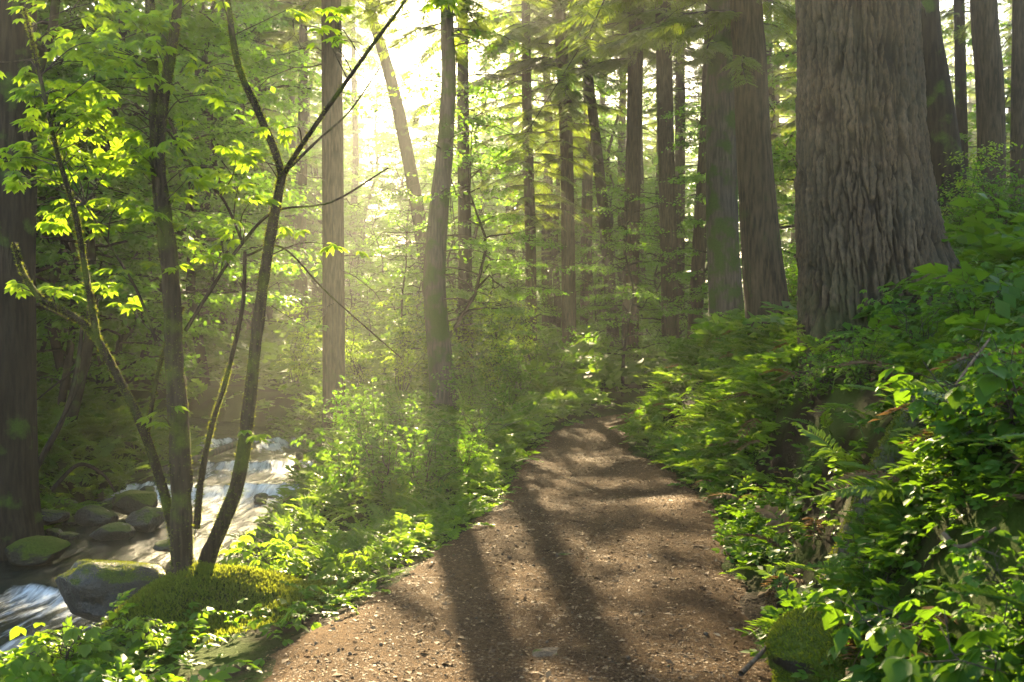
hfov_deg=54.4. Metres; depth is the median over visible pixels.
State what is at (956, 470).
shrub
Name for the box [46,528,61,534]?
boulder
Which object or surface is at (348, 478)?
shrub
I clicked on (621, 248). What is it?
maple
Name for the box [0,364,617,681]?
streamside undergrowth
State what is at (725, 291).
mossy fir
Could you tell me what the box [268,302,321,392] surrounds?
shrub
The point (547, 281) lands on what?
old fir
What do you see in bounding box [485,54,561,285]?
maple
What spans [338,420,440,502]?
shrub
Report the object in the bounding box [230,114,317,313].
maple
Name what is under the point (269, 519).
boulder
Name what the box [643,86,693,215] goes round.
tree
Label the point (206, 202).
maple
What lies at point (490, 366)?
shrub
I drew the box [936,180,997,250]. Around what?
shrub
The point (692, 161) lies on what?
tree
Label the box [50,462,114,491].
dead branch
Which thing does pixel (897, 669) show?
leafy plant
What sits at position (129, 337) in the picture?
maple
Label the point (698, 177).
conifer tree
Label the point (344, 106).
tree
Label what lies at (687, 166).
maple
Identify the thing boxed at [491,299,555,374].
shrub
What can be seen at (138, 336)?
maple
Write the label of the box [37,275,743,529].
woodland undergrowth
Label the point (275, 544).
seedling
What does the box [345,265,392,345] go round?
sapling
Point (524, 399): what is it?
fern
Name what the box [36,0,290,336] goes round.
maple
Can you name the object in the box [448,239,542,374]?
sapling
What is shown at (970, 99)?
conifer
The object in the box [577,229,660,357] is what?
sapling
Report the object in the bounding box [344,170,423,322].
conifer tree
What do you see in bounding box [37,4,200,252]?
maple
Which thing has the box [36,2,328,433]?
maple
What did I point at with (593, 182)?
maple
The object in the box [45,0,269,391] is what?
maple
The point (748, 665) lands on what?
path stick
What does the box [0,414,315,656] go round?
stream water
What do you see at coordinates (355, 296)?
sapling
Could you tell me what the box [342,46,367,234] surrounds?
conifer
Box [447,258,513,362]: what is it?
sapling
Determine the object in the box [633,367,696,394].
fern
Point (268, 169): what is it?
conifer
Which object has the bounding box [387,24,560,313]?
conifer tree
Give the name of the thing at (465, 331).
shrub
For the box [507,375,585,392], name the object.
fern
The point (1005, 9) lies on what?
conifer
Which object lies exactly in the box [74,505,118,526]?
boulder
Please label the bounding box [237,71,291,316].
conifer
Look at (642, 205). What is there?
old fir
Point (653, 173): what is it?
conifer
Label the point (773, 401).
fern
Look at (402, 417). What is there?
shrub
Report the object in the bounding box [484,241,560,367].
sapling
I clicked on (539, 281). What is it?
maple
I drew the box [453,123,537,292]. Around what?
maple
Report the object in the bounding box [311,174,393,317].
maple
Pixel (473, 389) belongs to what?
shrub
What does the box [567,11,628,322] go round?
old fir
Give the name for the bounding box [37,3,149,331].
maple
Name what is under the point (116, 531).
boulder
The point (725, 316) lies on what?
shrub
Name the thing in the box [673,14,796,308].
maple
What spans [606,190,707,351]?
maple
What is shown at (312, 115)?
conifer
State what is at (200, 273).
conifer tree
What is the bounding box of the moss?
[98,560,362,647]
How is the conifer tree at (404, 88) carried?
on the forest floor
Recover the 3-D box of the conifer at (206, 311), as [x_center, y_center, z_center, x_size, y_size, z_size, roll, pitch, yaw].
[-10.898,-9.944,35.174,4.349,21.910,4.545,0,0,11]
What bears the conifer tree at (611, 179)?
on the forest floor
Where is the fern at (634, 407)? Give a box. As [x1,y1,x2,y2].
[618,401,651,408]
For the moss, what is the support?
on the forest floor
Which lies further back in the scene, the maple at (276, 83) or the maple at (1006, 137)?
the maple at (276, 83)
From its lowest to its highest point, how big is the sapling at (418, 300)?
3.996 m
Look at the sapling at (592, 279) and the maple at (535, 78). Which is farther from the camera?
the maple at (535, 78)
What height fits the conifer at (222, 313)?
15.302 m
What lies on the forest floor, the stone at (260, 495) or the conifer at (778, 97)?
the conifer at (778, 97)
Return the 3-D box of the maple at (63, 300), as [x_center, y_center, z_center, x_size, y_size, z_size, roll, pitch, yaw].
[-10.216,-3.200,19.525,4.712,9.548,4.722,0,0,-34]
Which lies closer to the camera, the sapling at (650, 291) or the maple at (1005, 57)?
the maple at (1005, 57)
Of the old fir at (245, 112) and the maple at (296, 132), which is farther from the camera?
the maple at (296, 132)
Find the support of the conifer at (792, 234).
on the forest floor
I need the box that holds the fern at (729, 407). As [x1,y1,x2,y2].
[695,391,739,411]
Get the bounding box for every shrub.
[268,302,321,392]
[290,410,397,494]
[306,298,383,386]
[310,372,437,450]
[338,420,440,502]
[363,380,439,457]
[370,291,458,391]
[384,422,474,499]
[430,400,538,441]
[431,353,525,413]
[431,423,513,476]
[446,286,515,375]
[462,380,541,418]
[465,308,537,391]
[481,339,568,396]
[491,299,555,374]
[520,327,598,376]
[562,323,616,370]
[602,331,655,364]
[714,308,743,332]
[768,348,836,401]
[782,248,797,306]
[804,323,903,391]
[834,541,909,599]
[857,275,971,351]
[903,394,990,478]
[916,252,1023,334]
[927,314,1023,451]
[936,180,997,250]
[938,138,1022,231]
[939,539,1023,661]
[945,149,1023,247]
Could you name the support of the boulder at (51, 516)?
on the stream water
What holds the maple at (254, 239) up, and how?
on the forest floor
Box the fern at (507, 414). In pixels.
[455,409,527,432]
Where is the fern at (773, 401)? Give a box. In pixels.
[713,374,791,410]
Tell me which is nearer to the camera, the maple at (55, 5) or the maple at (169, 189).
the maple at (55, 5)
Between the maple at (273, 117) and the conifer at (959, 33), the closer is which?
the conifer at (959, 33)
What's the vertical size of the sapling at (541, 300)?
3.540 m
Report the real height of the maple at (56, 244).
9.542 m
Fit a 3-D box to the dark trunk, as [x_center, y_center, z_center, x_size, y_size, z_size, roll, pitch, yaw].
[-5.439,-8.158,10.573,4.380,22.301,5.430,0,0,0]
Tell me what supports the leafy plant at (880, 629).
on the forest floor
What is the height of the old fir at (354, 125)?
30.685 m
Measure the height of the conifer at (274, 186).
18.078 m
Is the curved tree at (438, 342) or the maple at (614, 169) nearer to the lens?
the curved tree at (438, 342)
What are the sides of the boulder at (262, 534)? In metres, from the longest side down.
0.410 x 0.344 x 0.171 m
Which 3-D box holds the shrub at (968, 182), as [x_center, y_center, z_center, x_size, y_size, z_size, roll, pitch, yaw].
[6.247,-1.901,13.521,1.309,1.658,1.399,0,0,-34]
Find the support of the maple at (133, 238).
on the forest floor
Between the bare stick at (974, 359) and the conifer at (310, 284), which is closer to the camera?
the bare stick at (974, 359)
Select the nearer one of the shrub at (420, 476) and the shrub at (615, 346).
the shrub at (420, 476)
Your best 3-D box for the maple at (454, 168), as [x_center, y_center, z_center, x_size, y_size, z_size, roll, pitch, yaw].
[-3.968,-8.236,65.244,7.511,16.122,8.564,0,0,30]
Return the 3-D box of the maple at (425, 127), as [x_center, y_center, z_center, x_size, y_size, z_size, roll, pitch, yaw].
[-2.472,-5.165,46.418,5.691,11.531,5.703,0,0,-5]
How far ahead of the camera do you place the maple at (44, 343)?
27.24 m
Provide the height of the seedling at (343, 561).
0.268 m
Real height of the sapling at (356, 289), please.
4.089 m
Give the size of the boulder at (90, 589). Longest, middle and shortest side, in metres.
0.878 x 0.758 x 0.581 m
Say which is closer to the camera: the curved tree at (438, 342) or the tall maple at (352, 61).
the curved tree at (438, 342)
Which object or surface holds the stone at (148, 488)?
in the stream water
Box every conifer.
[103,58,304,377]
[139,0,248,327]
[167,0,283,353]
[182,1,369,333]
[197,12,320,332]
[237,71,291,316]
[240,22,307,325]
[276,62,321,318]
[277,27,321,308]
[279,28,344,283]
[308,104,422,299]
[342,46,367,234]
[344,56,376,295]
[344,135,379,296]
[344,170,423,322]
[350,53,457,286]
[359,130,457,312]
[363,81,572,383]
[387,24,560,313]
[471,38,515,292]
[504,72,598,331]
[593,65,655,276]
[643,70,692,256]
[644,125,655,257]
[686,183,707,291]
[763,0,796,274]
[766,0,796,267]
[766,7,796,190]
[768,0,796,187]
[772,4,796,263]
[779,0,796,273]
[779,121,789,248]
[939,0,1010,188]
[952,0,1011,97]
[954,8,1011,181]
[966,6,975,136]
[966,10,974,155]
[966,46,976,191]
[970,0,1011,206]
[972,2,1011,174]
[975,1,1011,187]
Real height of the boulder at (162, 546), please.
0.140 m
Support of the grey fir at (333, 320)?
on the forest floor
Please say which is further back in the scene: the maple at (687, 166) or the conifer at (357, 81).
the conifer at (357, 81)
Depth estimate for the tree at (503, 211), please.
65.15 m
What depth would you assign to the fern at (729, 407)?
10.75 m
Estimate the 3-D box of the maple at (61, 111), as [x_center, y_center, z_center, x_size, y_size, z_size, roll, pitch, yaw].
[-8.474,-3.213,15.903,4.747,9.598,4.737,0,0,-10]
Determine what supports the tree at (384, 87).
on the forest floor
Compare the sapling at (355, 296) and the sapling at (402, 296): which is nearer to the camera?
the sapling at (402, 296)
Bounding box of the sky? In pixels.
[54,0,1009,283]
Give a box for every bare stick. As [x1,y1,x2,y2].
[941,527,996,548]
[953,338,990,387]
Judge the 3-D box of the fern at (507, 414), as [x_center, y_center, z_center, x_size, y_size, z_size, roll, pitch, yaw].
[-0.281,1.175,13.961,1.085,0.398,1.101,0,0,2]
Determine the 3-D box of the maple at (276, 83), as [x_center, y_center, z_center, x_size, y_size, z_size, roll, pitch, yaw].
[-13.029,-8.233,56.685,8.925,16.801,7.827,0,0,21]
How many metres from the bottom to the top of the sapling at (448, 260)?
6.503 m
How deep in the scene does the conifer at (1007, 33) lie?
47.96 m
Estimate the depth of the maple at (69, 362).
16.16 m
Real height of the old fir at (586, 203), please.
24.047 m
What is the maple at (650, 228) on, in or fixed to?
on the forest floor
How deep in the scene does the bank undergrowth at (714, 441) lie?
6.49 m
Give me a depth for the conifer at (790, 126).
29.35 m
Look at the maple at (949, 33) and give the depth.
23.68 m
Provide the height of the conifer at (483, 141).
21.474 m
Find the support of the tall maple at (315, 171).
on the forest floor
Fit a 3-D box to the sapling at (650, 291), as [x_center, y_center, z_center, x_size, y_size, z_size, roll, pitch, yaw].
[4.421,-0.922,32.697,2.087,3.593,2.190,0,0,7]
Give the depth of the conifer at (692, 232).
64.28 m
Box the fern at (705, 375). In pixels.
[677,361,733,382]
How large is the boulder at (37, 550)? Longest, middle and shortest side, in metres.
0.649 x 0.531 x 0.279 m
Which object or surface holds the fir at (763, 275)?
on the forest floor
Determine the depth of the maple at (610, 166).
65.64 m
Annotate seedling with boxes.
[1,623,127,677]
[78,610,195,664]
[218,531,310,575]
[321,547,390,581]
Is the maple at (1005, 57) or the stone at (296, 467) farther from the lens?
the maple at (1005, 57)
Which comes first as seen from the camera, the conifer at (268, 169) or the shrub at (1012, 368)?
the shrub at (1012, 368)
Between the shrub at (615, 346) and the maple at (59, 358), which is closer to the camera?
the maple at (59, 358)
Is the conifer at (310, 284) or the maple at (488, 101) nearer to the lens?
the conifer at (310, 284)
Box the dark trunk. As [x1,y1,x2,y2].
[0,0,55,560]
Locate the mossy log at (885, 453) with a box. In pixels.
[819,341,1010,579]
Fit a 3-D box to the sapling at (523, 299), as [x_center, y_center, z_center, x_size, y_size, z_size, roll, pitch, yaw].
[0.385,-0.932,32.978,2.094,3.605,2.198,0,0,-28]
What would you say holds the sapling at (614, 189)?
on the forest floor
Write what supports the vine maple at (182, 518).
on the forest floor
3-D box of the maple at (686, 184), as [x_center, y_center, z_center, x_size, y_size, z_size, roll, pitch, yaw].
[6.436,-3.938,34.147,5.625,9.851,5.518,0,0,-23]
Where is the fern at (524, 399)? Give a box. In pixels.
[484,393,552,406]
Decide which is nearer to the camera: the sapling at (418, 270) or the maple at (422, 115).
the sapling at (418, 270)
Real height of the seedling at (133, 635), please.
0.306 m
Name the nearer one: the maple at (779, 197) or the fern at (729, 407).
the fern at (729, 407)
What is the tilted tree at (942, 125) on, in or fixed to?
on the forest floor
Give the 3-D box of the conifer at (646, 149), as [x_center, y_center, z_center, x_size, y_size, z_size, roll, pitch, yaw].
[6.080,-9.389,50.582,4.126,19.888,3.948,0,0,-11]
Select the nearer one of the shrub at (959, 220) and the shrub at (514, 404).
the shrub at (959, 220)
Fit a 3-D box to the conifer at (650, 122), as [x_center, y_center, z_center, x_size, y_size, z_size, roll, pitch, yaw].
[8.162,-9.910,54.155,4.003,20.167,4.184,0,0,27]
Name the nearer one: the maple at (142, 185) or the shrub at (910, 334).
the shrub at (910, 334)
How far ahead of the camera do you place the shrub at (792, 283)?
13.92 m
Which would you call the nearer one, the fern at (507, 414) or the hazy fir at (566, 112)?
the fern at (507, 414)
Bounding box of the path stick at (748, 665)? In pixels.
[738,644,767,676]
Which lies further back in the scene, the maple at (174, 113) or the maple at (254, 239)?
the maple at (174, 113)
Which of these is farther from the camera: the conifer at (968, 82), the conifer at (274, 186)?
the conifer at (968, 82)
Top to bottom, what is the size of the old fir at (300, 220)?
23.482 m
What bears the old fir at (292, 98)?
on the forest floor
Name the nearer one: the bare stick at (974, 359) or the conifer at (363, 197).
the bare stick at (974, 359)
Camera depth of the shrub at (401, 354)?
19.89 m
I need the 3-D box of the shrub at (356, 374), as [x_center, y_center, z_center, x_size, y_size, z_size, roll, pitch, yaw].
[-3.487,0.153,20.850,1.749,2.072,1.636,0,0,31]
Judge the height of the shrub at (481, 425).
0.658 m
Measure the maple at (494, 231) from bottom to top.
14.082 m
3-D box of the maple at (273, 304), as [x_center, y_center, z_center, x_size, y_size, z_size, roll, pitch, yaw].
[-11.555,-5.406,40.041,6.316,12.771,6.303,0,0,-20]
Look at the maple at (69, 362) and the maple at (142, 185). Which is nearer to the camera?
the maple at (69, 362)
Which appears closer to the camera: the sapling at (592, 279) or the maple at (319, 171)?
the sapling at (592, 279)
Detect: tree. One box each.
[267,27,383,263]
[275,24,373,278]
[319,22,431,291]
[343,0,457,316]
[345,0,551,411]
[359,136,501,281]
[381,138,433,272]
[454,98,520,276]
[479,126,577,320]
[598,116,686,257]
[606,109,655,243]
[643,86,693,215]
[643,91,738,255]
[643,107,707,295]
[650,114,705,265]
[794,0,970,370]
[921,0,985,223]
[941,18,976,132]
[942,25,1007,155]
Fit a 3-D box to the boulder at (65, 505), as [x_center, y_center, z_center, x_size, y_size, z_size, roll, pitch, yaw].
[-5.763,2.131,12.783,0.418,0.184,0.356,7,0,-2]
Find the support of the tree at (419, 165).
on the forest floor
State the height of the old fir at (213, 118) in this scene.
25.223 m
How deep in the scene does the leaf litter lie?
5.85 m
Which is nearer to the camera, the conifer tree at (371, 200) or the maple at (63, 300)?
the maple at (63, 300)
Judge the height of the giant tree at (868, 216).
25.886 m
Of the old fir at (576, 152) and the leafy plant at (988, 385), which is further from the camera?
the old fir at (576, 152)
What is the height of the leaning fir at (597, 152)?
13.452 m
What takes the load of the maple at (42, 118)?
on the forest floor
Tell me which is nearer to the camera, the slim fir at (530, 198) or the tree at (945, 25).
the slim fir at (530, 198)
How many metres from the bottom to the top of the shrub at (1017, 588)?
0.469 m
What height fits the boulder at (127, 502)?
0.320 m
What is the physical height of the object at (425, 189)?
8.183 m
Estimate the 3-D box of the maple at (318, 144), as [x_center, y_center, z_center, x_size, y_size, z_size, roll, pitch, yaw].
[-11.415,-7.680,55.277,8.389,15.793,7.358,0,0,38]
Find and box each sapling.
[303,244,389,343]
[318,242,386,332]
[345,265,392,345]
[347,208,457,368]
[378,239,455,367]
[388,253,457,341]
[392,170,524,366]
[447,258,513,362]
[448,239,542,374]
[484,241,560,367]
[486,242,551,338]
[500,261,557,344]
[504,262,561,341]
[544,185,702,395]
[554,231,622,345]
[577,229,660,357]
[620,265,661,331]
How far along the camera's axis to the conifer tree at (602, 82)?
39.77 m
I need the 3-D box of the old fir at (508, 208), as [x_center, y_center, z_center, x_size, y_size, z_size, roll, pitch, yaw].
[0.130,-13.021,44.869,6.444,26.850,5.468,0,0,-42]
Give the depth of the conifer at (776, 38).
27.50 m
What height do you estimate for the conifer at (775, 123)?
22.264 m
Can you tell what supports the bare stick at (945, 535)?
on the forest floor
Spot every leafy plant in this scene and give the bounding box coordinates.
[804,588,955,681]
[875,353,1023,464]
[878,606,1023,681]
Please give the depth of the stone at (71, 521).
12.15 m
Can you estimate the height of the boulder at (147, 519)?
0.334 m
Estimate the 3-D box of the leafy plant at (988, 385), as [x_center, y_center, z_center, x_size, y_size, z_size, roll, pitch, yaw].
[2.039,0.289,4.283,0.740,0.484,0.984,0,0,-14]
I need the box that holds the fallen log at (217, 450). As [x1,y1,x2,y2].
[130,434,256,478]
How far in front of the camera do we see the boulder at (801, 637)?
4.19 m
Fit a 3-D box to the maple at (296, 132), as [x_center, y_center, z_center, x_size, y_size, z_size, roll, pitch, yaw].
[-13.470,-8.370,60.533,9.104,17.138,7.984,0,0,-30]
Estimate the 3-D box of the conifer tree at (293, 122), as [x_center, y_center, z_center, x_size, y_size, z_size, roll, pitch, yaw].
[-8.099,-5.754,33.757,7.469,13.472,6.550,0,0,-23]
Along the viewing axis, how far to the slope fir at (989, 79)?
16.81 m
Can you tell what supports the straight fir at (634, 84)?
on the forest floor
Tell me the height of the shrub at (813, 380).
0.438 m
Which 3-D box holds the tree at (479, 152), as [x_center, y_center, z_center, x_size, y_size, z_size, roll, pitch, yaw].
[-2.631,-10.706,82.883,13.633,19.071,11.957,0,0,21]
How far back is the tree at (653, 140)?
66.01 m
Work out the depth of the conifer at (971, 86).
70.01 m
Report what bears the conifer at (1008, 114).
on the forest floor
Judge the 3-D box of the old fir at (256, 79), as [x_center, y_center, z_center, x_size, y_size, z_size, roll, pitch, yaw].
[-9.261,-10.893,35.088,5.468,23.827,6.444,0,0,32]
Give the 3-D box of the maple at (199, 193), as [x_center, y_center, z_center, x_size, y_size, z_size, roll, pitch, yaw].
[-9.916,-3.765,28.518,5.088,10.310,5.099,0,0,39]
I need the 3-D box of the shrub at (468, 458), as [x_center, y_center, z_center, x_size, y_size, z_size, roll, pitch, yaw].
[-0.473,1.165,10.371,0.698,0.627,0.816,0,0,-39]
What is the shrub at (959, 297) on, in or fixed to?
on the forest floor
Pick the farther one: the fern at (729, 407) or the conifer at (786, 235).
the conifer at (786, 235)
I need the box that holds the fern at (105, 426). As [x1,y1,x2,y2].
[48,409,144,441]
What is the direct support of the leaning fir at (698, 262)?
on the forest floor
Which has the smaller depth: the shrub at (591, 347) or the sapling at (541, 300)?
the shrub at (591, 347)
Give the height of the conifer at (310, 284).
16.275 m
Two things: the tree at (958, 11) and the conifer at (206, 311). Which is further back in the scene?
the conifer at (206, 311)
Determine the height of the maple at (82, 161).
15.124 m
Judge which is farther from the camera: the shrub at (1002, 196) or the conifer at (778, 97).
the conifer at (778, 97)
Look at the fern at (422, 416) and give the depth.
13.97 m
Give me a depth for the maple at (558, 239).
56.62 m
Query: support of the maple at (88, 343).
on the forest floor
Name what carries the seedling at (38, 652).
on the forest floor
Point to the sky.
(396, 62)
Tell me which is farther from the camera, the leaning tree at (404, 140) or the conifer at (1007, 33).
the conifer at (1007, 33)
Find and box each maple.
[0,0,462,575]
[36,0,130,327]
[36,0,203,393]
[36,0,249,389]
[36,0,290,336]
[36,0,291,443]
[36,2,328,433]
[36,3,227,407]
[36,37,108,310]
[36,120,86,315]
[37,0,211,247]
[37,1,77,123]
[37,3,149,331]
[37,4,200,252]
[37,47,201,382]
[37,249,83,373]
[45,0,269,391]
[58,4,170,332]
[63,35,195,348]
[64,78,217,353]
[67,34,259,351]
[70,0,394,385]
[113,8,236,289]
[138,7,350,333]
[139,0,321,365]
[176,58,293,329]
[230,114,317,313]
[267,62,349,282]
[270,70,346,277]
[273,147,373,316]
[275,71,379,308]
[277,80,359,314]
[282,0,378,269]
[298,0,388,309]
[308,118,391,293]
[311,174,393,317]
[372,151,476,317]
[379,72,492,283]
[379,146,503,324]
[397,103,522,316]
[418,98,498,281]
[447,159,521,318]
[448,84,539,290]
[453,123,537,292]
[471,75,578,297]
[476,79,579,299]
[477,9,616,318]
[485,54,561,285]
[494,81,594,284]
[502,60,657,318]
[535,153,594,297]
[537,89,653,294]
[538,75,653,319]
[579,130,616,273]
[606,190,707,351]
[612,199,653,308]
[615,182,706,326]
[615,185,689,321]
[620,78,795,320]
[639,99,793,329]
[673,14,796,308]
[678,70,796,307]
[781,23,1009,266]
[781,178,795,281]
[950,18,1011,177]
[968,95,1010,198]
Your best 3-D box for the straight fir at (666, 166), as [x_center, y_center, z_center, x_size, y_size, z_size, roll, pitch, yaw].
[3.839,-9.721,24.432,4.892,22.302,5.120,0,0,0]
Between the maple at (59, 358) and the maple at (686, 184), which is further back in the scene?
the maple at (686, 184)
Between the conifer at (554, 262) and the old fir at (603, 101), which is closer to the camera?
the conifer at (554, 262)
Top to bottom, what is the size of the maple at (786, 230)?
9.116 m
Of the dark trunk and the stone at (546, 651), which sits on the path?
the stone at (546, 651)
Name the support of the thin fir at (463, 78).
on the forest floor
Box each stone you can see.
[61,516,75,524]
[139,485,154,490]
[253,497,266,504]
[254,493,267,498]
[293,463,303,469]
[296,452,302,458]
[532,647,558,656]
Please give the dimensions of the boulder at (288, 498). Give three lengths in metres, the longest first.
0.502 x 0.488 x 0.372 m
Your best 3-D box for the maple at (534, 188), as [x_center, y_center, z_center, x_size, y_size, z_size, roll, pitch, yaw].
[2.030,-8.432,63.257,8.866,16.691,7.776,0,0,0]
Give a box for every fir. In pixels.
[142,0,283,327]
[180,0,353,329]
[213,0,408,436]
[215,0,408,338]
[234,20,285,330]
[270,4,320,319]
[316,0,397,322]
[381,0,543,376]
[397,0,612,368]
[455,0,549,322]
[455,0,654,372]
[484,0,796,320]
[487,0,623,327]
[510,0,706,359]
[530,0,652,344]
[531,10,598,318]
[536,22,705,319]
[542,0,796,347]
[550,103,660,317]
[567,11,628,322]
[568,5,704,319]
[578,30,617,295]
[579,13,659,360]
[585,0,706,379]
[615,0,706,336]
[619,35,703,335]
[627,0,782,338]
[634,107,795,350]
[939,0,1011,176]
[970,0,1006,207]
[1006,0,1023,215]
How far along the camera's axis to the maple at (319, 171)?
59.16 m
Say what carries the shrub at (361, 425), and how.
on the forest floor
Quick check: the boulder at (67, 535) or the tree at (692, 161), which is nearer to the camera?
the boulder at (67, 535)
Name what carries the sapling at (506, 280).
on the forest floor
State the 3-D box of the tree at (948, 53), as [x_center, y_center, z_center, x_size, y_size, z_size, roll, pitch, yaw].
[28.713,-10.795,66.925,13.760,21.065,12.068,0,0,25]
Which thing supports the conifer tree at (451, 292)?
on the forest floor
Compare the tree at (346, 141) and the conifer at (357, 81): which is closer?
the tree at (346, 141)
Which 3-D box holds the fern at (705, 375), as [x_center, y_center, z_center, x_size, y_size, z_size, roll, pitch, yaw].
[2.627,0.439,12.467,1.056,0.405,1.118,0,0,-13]
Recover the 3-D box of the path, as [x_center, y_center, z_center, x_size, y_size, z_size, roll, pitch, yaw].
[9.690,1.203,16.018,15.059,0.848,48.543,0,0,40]
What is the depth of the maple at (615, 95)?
43.80 m
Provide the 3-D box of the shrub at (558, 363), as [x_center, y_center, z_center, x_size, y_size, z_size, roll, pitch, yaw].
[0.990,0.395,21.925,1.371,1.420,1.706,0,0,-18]
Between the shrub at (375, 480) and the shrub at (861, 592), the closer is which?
the shrub at (861, 592)
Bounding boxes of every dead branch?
[37,315,92,468]
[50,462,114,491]
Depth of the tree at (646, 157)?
72.19 m
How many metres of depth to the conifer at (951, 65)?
41.84 m
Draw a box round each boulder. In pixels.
[5,535,70,565]
[41,509,69,524]
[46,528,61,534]
[47,499,77,511]
[54,558,166,623]
[58,531,79,538]
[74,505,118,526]
[89,522,135,540]
[111,489,157,515]
[125,506,164,532]
[153,539,170,551]
[239,531,268,538]
[256,517,278,531]
[278,495,300,517]
[763,606,874,681]
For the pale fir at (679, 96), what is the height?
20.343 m
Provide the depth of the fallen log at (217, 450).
15.64 m
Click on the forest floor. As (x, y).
(251, 644)
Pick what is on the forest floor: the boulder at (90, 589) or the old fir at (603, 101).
the old fir at (603, 101)
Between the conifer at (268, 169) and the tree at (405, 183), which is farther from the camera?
the tree at (405, 183)
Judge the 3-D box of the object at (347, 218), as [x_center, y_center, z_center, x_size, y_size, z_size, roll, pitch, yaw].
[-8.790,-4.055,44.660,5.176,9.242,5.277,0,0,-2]
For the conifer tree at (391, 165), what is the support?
on the forest floor
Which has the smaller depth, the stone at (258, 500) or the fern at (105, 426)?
the stone at (258, 500)
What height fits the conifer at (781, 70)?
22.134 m
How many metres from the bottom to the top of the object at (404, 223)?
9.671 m
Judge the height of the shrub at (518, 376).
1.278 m
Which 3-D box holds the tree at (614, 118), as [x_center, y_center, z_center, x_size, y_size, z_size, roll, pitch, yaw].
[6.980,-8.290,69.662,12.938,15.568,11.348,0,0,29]
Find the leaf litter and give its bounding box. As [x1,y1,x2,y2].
[239,413,771,681]
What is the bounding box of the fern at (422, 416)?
[408,412,477,431]
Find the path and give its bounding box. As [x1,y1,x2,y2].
[263,413,772,681]
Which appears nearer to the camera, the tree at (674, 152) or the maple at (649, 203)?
the maple at (649, 203)
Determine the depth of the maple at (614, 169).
50.30 m
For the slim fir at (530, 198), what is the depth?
26.86 m
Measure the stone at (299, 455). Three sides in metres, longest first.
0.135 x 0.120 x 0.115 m
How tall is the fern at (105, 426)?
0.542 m
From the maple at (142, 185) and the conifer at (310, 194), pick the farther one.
the conifer at (310, 194)
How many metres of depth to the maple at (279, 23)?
30.20 m
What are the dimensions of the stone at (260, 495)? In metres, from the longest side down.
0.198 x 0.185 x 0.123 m
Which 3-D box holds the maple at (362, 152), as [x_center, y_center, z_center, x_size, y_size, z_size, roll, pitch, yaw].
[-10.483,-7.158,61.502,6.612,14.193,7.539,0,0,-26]
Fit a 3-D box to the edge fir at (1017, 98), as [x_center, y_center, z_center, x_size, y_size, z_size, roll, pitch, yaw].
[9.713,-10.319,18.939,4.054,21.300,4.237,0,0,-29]
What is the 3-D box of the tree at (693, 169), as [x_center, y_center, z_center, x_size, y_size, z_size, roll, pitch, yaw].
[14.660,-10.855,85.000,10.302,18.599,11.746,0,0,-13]
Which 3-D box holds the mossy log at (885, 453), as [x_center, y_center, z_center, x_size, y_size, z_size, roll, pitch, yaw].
[2.307,0.682,5.577,1.426,1.376,0.238,0,0,-25]
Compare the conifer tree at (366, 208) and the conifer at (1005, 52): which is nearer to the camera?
the conifer at (1005, 52)
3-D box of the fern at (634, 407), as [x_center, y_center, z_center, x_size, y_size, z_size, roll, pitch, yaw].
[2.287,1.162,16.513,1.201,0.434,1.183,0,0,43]
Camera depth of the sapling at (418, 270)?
26.23 m
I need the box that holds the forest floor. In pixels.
[37,280,1023,681]
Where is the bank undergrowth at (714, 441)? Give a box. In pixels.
[610,178,1023,681]

